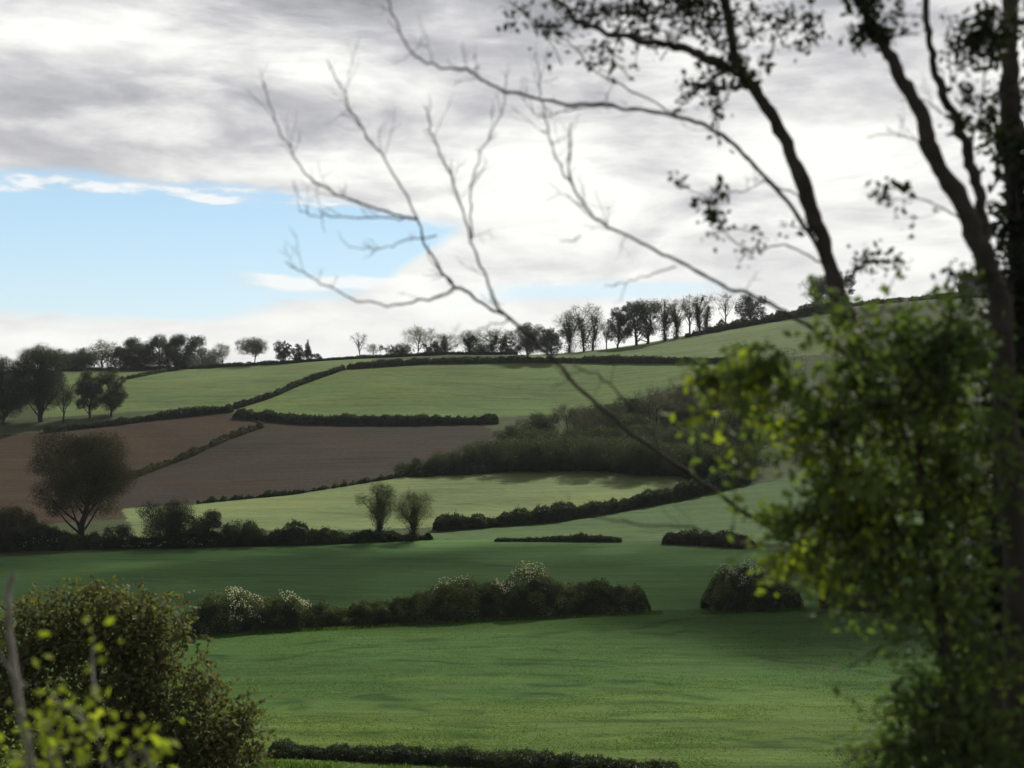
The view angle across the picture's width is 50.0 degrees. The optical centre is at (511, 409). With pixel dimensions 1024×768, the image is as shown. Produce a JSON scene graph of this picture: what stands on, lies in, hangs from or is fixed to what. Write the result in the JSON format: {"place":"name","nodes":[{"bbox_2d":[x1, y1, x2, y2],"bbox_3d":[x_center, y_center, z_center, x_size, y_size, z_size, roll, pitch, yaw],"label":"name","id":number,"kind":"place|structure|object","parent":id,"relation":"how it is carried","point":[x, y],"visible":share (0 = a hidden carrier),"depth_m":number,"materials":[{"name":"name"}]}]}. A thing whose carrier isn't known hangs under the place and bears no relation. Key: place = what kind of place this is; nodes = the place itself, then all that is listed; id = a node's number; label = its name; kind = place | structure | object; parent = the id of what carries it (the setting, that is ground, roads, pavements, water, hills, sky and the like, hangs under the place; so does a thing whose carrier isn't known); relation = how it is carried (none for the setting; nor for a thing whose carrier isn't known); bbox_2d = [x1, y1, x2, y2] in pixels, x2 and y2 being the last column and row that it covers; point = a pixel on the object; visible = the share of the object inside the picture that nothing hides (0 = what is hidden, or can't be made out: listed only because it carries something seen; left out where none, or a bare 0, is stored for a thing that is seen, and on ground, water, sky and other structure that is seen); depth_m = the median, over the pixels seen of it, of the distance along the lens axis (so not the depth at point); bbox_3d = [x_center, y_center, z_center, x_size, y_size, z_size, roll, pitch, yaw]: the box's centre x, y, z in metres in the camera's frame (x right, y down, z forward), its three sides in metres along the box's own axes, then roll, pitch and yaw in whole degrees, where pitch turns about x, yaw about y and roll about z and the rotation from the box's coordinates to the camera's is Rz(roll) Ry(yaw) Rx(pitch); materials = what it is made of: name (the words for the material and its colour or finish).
{"place":"outdoors","nodes":[
{"label":"outdoors","id":0,"kind":"place"},
{"bbox_2d":[0,298,999,767],"bbox_3d":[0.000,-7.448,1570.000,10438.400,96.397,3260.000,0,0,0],"label":"ground","id":1,"kind":"structure","parent":0,"point":[668,578],"depth_m":162.64,"materials":[{"name":"plant"}]},
{"bbox_2d":[0,354,35,424],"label":"tree","id":2,"kind":"object","parent":1,"relation":"on","point":[11,397],"visible":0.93,"depth_m":346.44,"materials":[{"name":"plant"}]},
{"bbox_2d":[0,502,58,550],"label":"bush","id":3,"kind":"object","parent":1,"relation":"on","point":[8,521],"visible":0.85,"depth_m":176.29,"materials":[{"name":"green plant"}]},
{"bbox_2d":[10,342,73,421],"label":"tree","id":4,"kind":"object","parent":1,"relation":"on","point":[43,388],"visible":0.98,"depth_m":348.61,"materials":[{"name":"plant"}]},
{"bbox_2d":[52,383,78,421],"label":"tree","id":5,"kind":"object","parent":1,"relation":"on","point":[62,402],"visible":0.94,"depth_m":350.78,"materials":[{"name":"green plant"}]},
{"bbox_2d":[24,424,141,536],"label":"tree","id":6,"kind":"object","parent":1,"relation":"on","point":[91,472],"visible":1,"depth_m":188.50,"materials":[{"name":"green plant"}]},
{"bbox_2d":[62,347,104,370],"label":"round tree","id":7,"kind":"object","parent":1,"relation":"on","point":[83,356],"visible":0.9,"depth_m":470.39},
{"bbox_2d":[72,369,107,417],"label":"tree","id":8,"kind":"object","parent":1,"relation":"on","point":[86,384],"visible":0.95,"depth_m":356.45,"materials":[{"name":"plant"}]},
{"bbox_2d":[0,571,183,767],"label":"lime shrub","id":9,"kind":"object","parent":1,"relation":"on","point":[163,745],"visible":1,"depth_m":4.99,"materials":[{"name":"green plant"}]},
{"bbox_2d":[86,339,117,369],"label":"tree","id":10,"kind":"object","parent":1,"relation":"on","point":[104,348],"visible":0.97,"depth_m":469.61,"materials":[{"name":"green plant"}]},
{"bbox_2d":[92,368,128,416],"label":"tree","id":11,"kind":"object","parent":1,"relation":"on","point":[112,398],"visible":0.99,"depth_m":357.92,"materials":[{"name":"plant"}]},
{"bbox_2d":[98,345,135,368],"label":"round tree","id":12,"kind":"object","parent":1,"relation":"on","point":[114,359],"visible":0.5,"depth_m":471.38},
{"bbox_2d":[100,524,136,548],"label":"bush","id":13,"kind":"object","parent":1,"relation":"on","point":[120,531],"visible":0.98,"depth_m":180.47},
{"bbox_2d":[114,335,157,369],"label":"round tree","id":14,"kind":"object","parent":1,"relation":"on","point":[133,346],"visible":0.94,"depth_m":468.96,"materials":[{"name":"plant"}]},
{"bbox_2d":[43,403,233,432],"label":"hedge","id":15,"kind":"object","parent":1,"relation":"on","point":[183,412],"visible":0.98,"depth_m":350.95,"materials":[{"name":"green plant"}]},
{"bbox_2d":[0,575,283,767],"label":"bank bush","id":16,"kind":"object","parent":1,"relation":"on","point":[77,635],"visible":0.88,"depth_m":24.73,"materials":[{"name":"green plant"}]},
{"bbox_2d":[126,366,181,378],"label":"hedge","id":17,"kind":"object","parent":1,"relation":"on","point":[157,371],"visible":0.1,"depth_m":439.26,"materials":[{"name":"green plant"}]},
{"bbox_2d":[135,333,182,368],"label":"round tree","id":18,"kind":"object","parent":1,"relation":"on","point":[161,359],"visible":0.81,"depth_m":470.00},
{"bbox_2d":[135,497,198,545],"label":"bush","id":19,"kind":"object","parent":1,"relation":"on","point":[174,524],"visible":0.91,"depth_m":180.56,"materials":[{"name":"plant"}]},
{"bbox_2d":[164,332,200,367],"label":"round tree","id":20,"kind":"object","parent":1,"relation":"on","point":[187,360],"visible":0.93,"depth_m":468.07,"materials":[{"name":"plant"}]},
{"bbox_2d":[121,420,263,478],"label":"hedge","id":21,"kind":"object","parent":1,"relation":"on","point":[187,454],"visible":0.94,"depth_m":302.49,"materials":[{"name":"green plant"}]},
{"bbox_2d":[191,333,224,365],"bbox_3d":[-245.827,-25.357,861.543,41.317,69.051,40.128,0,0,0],"label":"round tree","id":22,"kind":"object","parent":1,"relation":"on","point":[209,357],"visible":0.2,"depth_m":857.93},
{"bbox_2d":[185,509,235,543],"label":"bush","id":23,"kind":"object","parent":1,"relation":"on","point":[208,522],"visible":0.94,"depth_m":180.70,"materials":[{"name":"plant"}]},
{"bbox_2d":[0,519,433,551],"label":"hedge","id":24,"kind":"object","parent":1,"relation":"on","point":[50,539],"visible":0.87,"depth_m":182.06,"materials":[{"name":"green plant"}]},
{"bbox_2d":[211,342,230,362],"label":"tree","id":25,"kind":"object","parent":1,"relation":"on","point":[223,351],"visible":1,"depth_m":473.56,"materials":[{"name":"green plant"}]},
{"bbox_2d":[224,518,267,546],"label":"bush","id":26,"kind":"object","parent":1,"relation":"on","point":[249,528],"visible":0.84,"depth_m":182.40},
{"bbox_2d":[233,336,267,361],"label":"tree","id":27,"kind":"object","parent":1,"relation":"on","point":[256,347],"visible":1,"depth_m":471.76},
{"bbox_2d":[273,340,291,360],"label":"round tree","id":28,"kind":"object","parent":1,"relation":"on","point":[280,350],"visible":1,"depth_m":473.46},
{"bbox_2d":[55,350,517,370],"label":"hedge","id":29,"kind":"object","parent":1,"relation":"on","point":[248,363],"visible":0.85,"depth_m":471.27,"materials":[{"name":"green plant"}]},
{"bbox_2d":[233,364,345,408],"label":"hedge","id":30,"kind":"object","parent":1,"relation":"on","point":[244,402],"visible":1,"depth_m":388.53,"materials":[{"name":"green plant"}]},
{"bbox_2d":[289,343,305,360],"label":"bush","id":31,"kind":"object","parent":1,"relation":"on","point":[296,353],"visible":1,"depth_m":472.90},
{"bbox_2d":[196,470,405,503],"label":"hedge","id":32,"kind":"object","parent":1,"relation":"on","point":[267,493],"visible":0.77,"depth_m":247.40,"materials":[{"name":"green plant"}]},
{"bbox_2d":[232,407,498,425],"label":"hedge","id":33,"kind":"object","parent":1,"relation":"on","point":[266,415],"visible":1,"depth_m":340.87,"materials":[{"name":"green plant"}]},
{"bbox_2d":[354,481,399,531],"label":"tree","id":34,"kind":"object","parent":1,"relation":"on","point":[380,507],"visible":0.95,"depth_m":189.84,"materials":[{"name":"green plant"}]},
{"bbox_2d":[379,343,414,356],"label":"bush","id":35,"kind":"object","parent":1,"relation":"on","point":[401,351],"visible":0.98,"depth_m":468.76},
{"bbox_2d":[393,462,424,474],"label":"scrub tree","id":36,"kind":"object","parent":1,"relation":"on","point":[402,468],"visible":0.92,"depth_m":266.91,"materials":[{"name":"plant"}]},
{"bbox_2d":[170,560,650,636],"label":"hedge","id":37,"kind":"object","parent":1,"relation":"on","point":[532,598],"visible":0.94,"depth_m":113.79,"materials":[{"name":"green plant"}]},
{"bbox_2d":[391,486,436,541],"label":"tree","id":38,"kind":"object","parent":1,"relation":"on","point":[414,510],"visible":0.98,"depth_m":189.78,"materials":[{"name":"green plant"}]},
{"bbox_2d":[400,318,436,352],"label":"tree","id":39,"kind":"object","parent":1,"relation":"on","point":[419,339],"visible":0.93,"depth_m":477.35,"materials":[{"name":"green plant"}]},
{"bbox_2d":[410,456,444,469],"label":"scrub tree","id":40,"kind":"object","parent":1,"relation":"on","point":[416,461],"visible":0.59,"depth_m":267.83,"materials":[{"name":"green plant"}]},
{"bbox_2d":[422,341,442,354],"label":"bush","id":41,"kind":"object","parent":1,"relation":"on","point":[428,350],"visible":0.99,"depth_m":469.10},
{"bbox_2d":[425,332,463,352],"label":"ivied tree","id":42,"kind":"object","parent":1,"relation":"on","point":[445,343],"visible":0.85,"depth_m":473.75,"materials":[{"name":"green plant"}]},
{"bbox_2d":[429,449,470,470],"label":"scrub tree","id":43,"kind":"object","parent":1,"relation":"on","point":[440,458],"visible":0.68,"depth_m":267.66,"materials":[{"name":"plant"}]},
{"bbox_2d":[459,329,480,352],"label":"ivied tree","id":44,"kind":"object","parent":1,"relation":"on","point":[469,340],"visible":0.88,"depth_m":473.47,"materials":[{"name":"green plant"}]},
{"bbox_2d":[267,737,681,767],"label":"hedge","id":45,"kind":"object","parent":1,"relation":"on","point":[458,756],"visible":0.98,"depth_m":60.27,"materials":[{"name":"green plant"}]},
{"bbox_2d":[451,441,497,465],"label":"scrub tree","id":46,"kind":"object","parent":1,"relation":"on","point":[471,450],"visible":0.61,"depth_m":268.31,"materials":[{"name":"green plant"}]},
{"bbox_2d":[468,344,495,354],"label":"bush","id":47,"kind":"object","parent":1,"relation":"on","point":[480,350],"visible":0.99,"depth_m":468.10,"materials":[{"name":"green plant"}]},
{"bbox_2d":[469,324,511,354],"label":"ivied tree","id":48,"kind":"object","parent":1,"relation":"on","point":[494,340],"visible":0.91,"depth_m":473.08,"materials":[{"name":"green plant"}]},
{"bbox_2d":[471,437,527,462],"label":"scrub tree","id":49,"kind":"object","parent":1,"relation":"on","point":[485,448],"visible":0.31,"depth_m":272.43,"materials":[{"name":"plant"}]},
{"bbox_2d":[493,424,527,441],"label":"scrub tree","id":50,"kind":"object","parent":1,"relation":"on","point":[508,430],"visible":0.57,"depth_m":308.71,"materials":[{"name":"plant"}]},
{"bbox_2d":[487,433,558,472],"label":"scrub tree","id":51,"kind":"object","parent":1,"relation":"on","point":[514,447],"visible":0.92,"depth_m":265.87,"materials":[{"name":"plant"}]},
{"bbox_2d":[502,321,545,358],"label":"round tree","id":52,"kind":"object","parent":1,"relation":"on","point":[526,342],"visible":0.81,"depth_m":433.38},
{"bbox_2d":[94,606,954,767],"bbox_3d":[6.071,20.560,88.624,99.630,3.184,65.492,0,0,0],"label":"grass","id":53,"kind":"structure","parent":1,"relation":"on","point":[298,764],"depth_m":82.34,"materials":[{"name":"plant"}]},
{"bbox_2d":[346,354,728,369],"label":"hedge","id":54,"kind":"object","parent":1,"relation":"on","point":[652,359],"visible":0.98,"depth_m":419.64,"materials":[{"name":"green plant"}]},
{"bbox_2d":[514,411,561,434],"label":"scrub tree","id":55,"kind":"object","parent":1,"relation":"on","point":[540,421],"visible":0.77,"depth_m":318.50,"materials":[{"name":"plant"}]},
{"bbox_2d":[513,435,574,469],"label":"scrub tree","id":56,"kind":"object","parent":1,"relation":"on","point":[547,451],"visible":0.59,"depth_m":266.85,"materials":[{"name":"green plant"}]},
{"bbox_2d":[537,326,566,356],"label":"round tree","id":57,"kind":"object","parent":1,"relation":"on","point":[550,335],"visible":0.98,"depth_m":429.19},
{"bbox_2d":[494,532,622,542],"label":"hedge","id":58,"kind":"object","parent":1,"relation":"on","point":[581,537],"visible":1,"depth_m":188.48,"materials":[{"name":"green plant"}]},
{"bbox_2d":[554,309,582,352],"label":"ivied tree","id":59,"kind":"object","parent":1,"relation":"on","point":[570,334],"visible":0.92,"depth_m":468.66,"materials":[{"name":"green plant"}]},
{"bbox_2d":[535,429,602,468],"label":"scrub tree","id":60,"kind":"object","parent":1,"relation":"on","point":[566,439],"visible":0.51,"depth_m":268.92,"materials":[{"name":"plant"}]},
{"bbox_2d":[550,401,589,429],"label":"scrub tree","id":61,"kind":"object","parent":1,"relation":"on","point":[562,415],"visible":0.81,"depth_m":324.17,"materials":[{"name":"green plant"}]},
{"bbox_2d":[406,431,739,478],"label":"undergrowth","id":62,"kind":"object","parent":1,"relation":"on","point":[462,467],"visible":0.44,"depth_m":265.55,"materials":[{"name":"green plant"}]},
{"bbox_2d":[542,422,611,443],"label":"scrub tree","id":63,"kind":"object","parent":1,"relation":"on","point":[569,431],"visible":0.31,"depth_m":292.62,"materials":[{"name":"green plant"}]},
{"bbox_2d":[565,406,603,431],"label":"scrub tree","id":64,"kind":"object","parent":1,"relation":"on","point":[575,417],"visible":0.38,"depth_m":323.51,"materials":[{"name":"plant"}]},
{"bbox_2d":[565,297,607,351],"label":"ivied tree","id":65,"kind":"object","parent":1,"relation":"on","point":[594,324],"visible":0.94,"depth_m":469.34,"materials":[{"name":"green plant"}]},
{"bbox_2d":[560,433,614,472],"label":"scrub tree","id":66,"kind":"object","parent":1,"relation":"on","point":[588,446],"visible":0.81,"depth_m":262.60,"materials":[{"name":"green plant"}]},
{"bbox_2d":[432,464,751,531],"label":"hedge","id":67,"kind":"object","parent":1,"relation":"on","point":[562,511],"visible":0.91,"depth_m":215.43,"materials":[{"name":"green plant"}]},
{"bbox_2d":[569,405,620,431],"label":"scrub tree","id":68,"kind":"object","parent":1,"relation":"on","point":[588,422],"visible":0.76,"depth_m":308.33,"materials":[{"name":"green plant"}]},
{"bbox_2d":[579,430,640,469],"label":"scrub tree","id":69,"kind":"object","parent":1,"relation":"on","point":[610,442],"visible":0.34,"depth_m":264.68,"materials":[{"name":"plant"}]},
{"bbox_2d":[584,399,645,432],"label":"scrub tree","id":70,"kind":"object","parent":1,"relation":"on","point":[613,407],"visible":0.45,"depth_m":317.88,"materials":[{"name":"plant"}]},
{"bbox_2d":[606,305,633,347],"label":"round tree","id":71,"kind":"object","parent":1,"relation":"on","point":[620,317],"visible":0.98,"depth_m":465.79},
{"bbox_2d":[247,0,1003,767],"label":"leaning tree","id":72,"kind":"object","parent":1,"relation":"on","point":[813,226],"visible":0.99,"depth_m":6.47,"materials":[{"name":"brown plant"}]},
{"bbox_2d":[612,395,658,423],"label":"scrub tree","id":73,"kind":"object","parent":1,"relation":"on","point":[628,409],"visible":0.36,"depth_m":325.37,"materials":[{"name":"plant"}]},
{"bbox_2d":[609,409,663,436],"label":"scrub tree","id":74,"kind":"object","parent":1,"relation":"on","point":[628,420],"visible":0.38,"depth_m":303.74,"materials":[{"name":"plant"}]},
{"bbox_2d":[611,433,666,473],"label":"scrub tree","id":75,"kind":"object","parent":1,"relation":"on","point":[638,444],"visible":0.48,"depth_m":255.58,"materials":[{"name":"green plant"}]},
{"bbox_2d":[623,298,663,345],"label":"round tree","id":76,"kind":"object","parent":1,"relation":"on","point":[642,313],"visible":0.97,"depth_m":463.30,"materials":[{"name":"plant"}]},
{"bbox_2d":[630,386,685,425],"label":"scrub tree","id":77,"kind":"object","parent":1,"relation":"on","point":[649,395],"visible":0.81,"depth_m":320.15,"materials":[{"name":"green plant"}]},
{"bbox_2d":[655,298,678,340],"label":"ivied tree","id":78,"kind":"object","parent":1,"relation":"on","point":[664,317],"visible":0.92,"depth_m":467.23,"materials":[{"name":"green plant"}]},
{"bbox_2d":[623,437,711,475],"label":"scrub tree","id":79,"kind":"object","parent":1,"relation":"on","point":[646,456],"visible":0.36,"depth_m":254.35,"materials":[{"name":"plant"}]},
{"bbox_2d":[644,380,699,405],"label":"scrub tree","id":80,"kind":"object","parent":1,"relation":"on","point":[673,388],"visible":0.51,"depth_m":330.77,"materials":[{"name":"green plant"}]},
{"bbox_2d":[663,296,688,338],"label":"ivied tree","id":81,"kind":"object","parent":1,"relation":"on","point":[676,323],"visible":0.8,"depth_m":471.20,"materials":[{"name":"green plant"}]},
{"bbox_2d":[653,400,713,431],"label":"scrub tree","id":82,"kind":"object","parent":1,"relation":"on","point":[681,418],"visible":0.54,"depth_m":311.12,"materials":[{"name":"plant"}]},
{"bbox_2d":[679,293,701,333],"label":"tree","id":83,"kind":"object","parent":1,"relation":"on","point":[689,316],"visible":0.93,"depth_m":473.52,"materials":[{"name":"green plant"}]},
{"bbox_2d":[662,439,722,477],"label":"scrub tree","id":84,"kind":"object","parent":1,"relation":"on","point":[686,452],"visible":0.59,"depth_m":246.57,"materials":[{"name":"green plant"}]},
{"bbox_2d":[665,422,733,451],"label":"scrub tree","id":85,"kind":"object","parent":1,"relation":"on","point":[684,437],"visible":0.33,"depth_m":269.64,"materials":[{"name":"plant"}]},
{"bbox_2d":[691,292,716,331],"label":"ivied tree","id":86,"kind":"object","parent":1,"relation":"on","point":[698,312],"visible":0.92,"depth_m":471.27,"materials":[{"name":"green plant"}]},
{"bbox_2d":[661,528,755,548],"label":"hedge","id":87,"kind":"object","parent":1,"relation":"on","point":[693,538],"visible":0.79,"depth_m":179.67,"materials":[{"name":"green plant"}]},
{"bbox_2d":[682,387,742,424],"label":"scrub tree","id":88,"kind":"object","parent":1,"relation":"on","point":[699,398],"visible":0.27,"depth_m":315.77,"materials":[{"name":"green plant"}]},
{"bbox_2d":[681,442,767,474],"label":"scrub tree","id":89,"kind":"object","parent":1,"relation":"on","point":[747,460],"visible":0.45,"depth_m":246.11,"materials":[{"name":"plant"}]},
{"bbox_2d":[713,290,735,320],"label":"bare tree","id":90,"kind":"object","parent":1,"relation":"on","point":[724,305],"visible":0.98,"depth_m":473.36,"materials":[{"name":"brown plant"}]},
{"bbox_2d":[683,421,770,452],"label":"scrub tree","id":91,"kind":"object","parent":1,"relation":"on","point":[730,434],"visible":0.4,"depth_m":266.62,"materials":[{"name":"green plant"}]},
{"bbox_2d":[713,406,771,440],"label":"scrub tree","id":92,"kind":"object","parent":1,"relation":"on","point":[734,418],"visible":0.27,"depth_m":283.63,"materials":[{"name":"plant"}]},
{"bbox_2d":[733,294,767,319],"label":"round tree","id":93,"kind":"object","parent":1,"relation":"on","point":[748,305],"visible":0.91,"depth_m":473.41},
{"bbox_2d":[700,559,803,611],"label":"hawthorn thicket","id":94,"kind":"object","parent":1,"relation":"on","point":[722,593],"visible":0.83,"depth_m":120.20,"materials":[{"name":"green plant"}]},
{"bbox_2d":[684,296,851,337],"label":"scrub line","id":95,"kind":"object","parent":1,"relation":"on","point":[804,310],"visible":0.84,"depth_m":460.08,"materials":[{"name":"green plant"}]},
{"bbox_2d":[798,274,827,306],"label":"ivied tree","id":96,"kind":"object","parent":1,"relation":"on","point":[817,284],"visible":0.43,"depth_m":474.37,"materials":[{"name":"green plant"}]},
{"bbox_2d":[815,273,856,301],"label":"round tree","id":97,"kind":"object","parent":1,"relation":"on","point":[846,278],"visible":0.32,"depth_m":469.94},
{"bbox_2d":[660,259,1023,767],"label":"leafy shrub","id":98,"kind":"object","parent":1,"relation":"on","point":[927,372],"visible":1,"depth_m":5.53,"materials":[{"name":"green plant"}]},
{"bbox_2d":[728,314,991,467],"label":"hillside scrub","id":99,"kind":"object","parent":1,"relation":"on","point":[741,346],"visible":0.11,"depth_m":367.41,"materials":[{"name":"green plant"}]},
{"bbox_2d":[774,292,987,314],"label":"hedge","id":100,"kind":"object","parent":1,"relation":"on","point":[899,299],"visible":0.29,"depth_m":477.11,"materials":[{"name":"green plant"}]},
{"bbox_2d":[819,579,994,620],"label":"hedge","id":101,"kind":"object","parent":1,"relation":"on","point":[858,605],"visible":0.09,"depth_m":119.18,"materials":[{"name":"green plant"}]},
{"bbox_2d":[838,0,1023,766],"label":"tree","id":102,"kind":"object","parent":1,"relation":"on","point":[974,220],"visible":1,"depth_m":5.96,"materials":[{"name":"brown plant"}]},
{"bbox_2d":[893,0,1023,767],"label":"ivied bank tree","id":103,"kind":"object","parent":1,"relation":"on","point":[1010,154],"visible":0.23,"depth_m":6.75,"materials":[{"name":"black plant"}]},
{"bbox_2d":[0,0,1023,369],"label":"sky","id":104,"kind":"structure","parent":0,"point":[145,191],"materials":[{"name":"white"}]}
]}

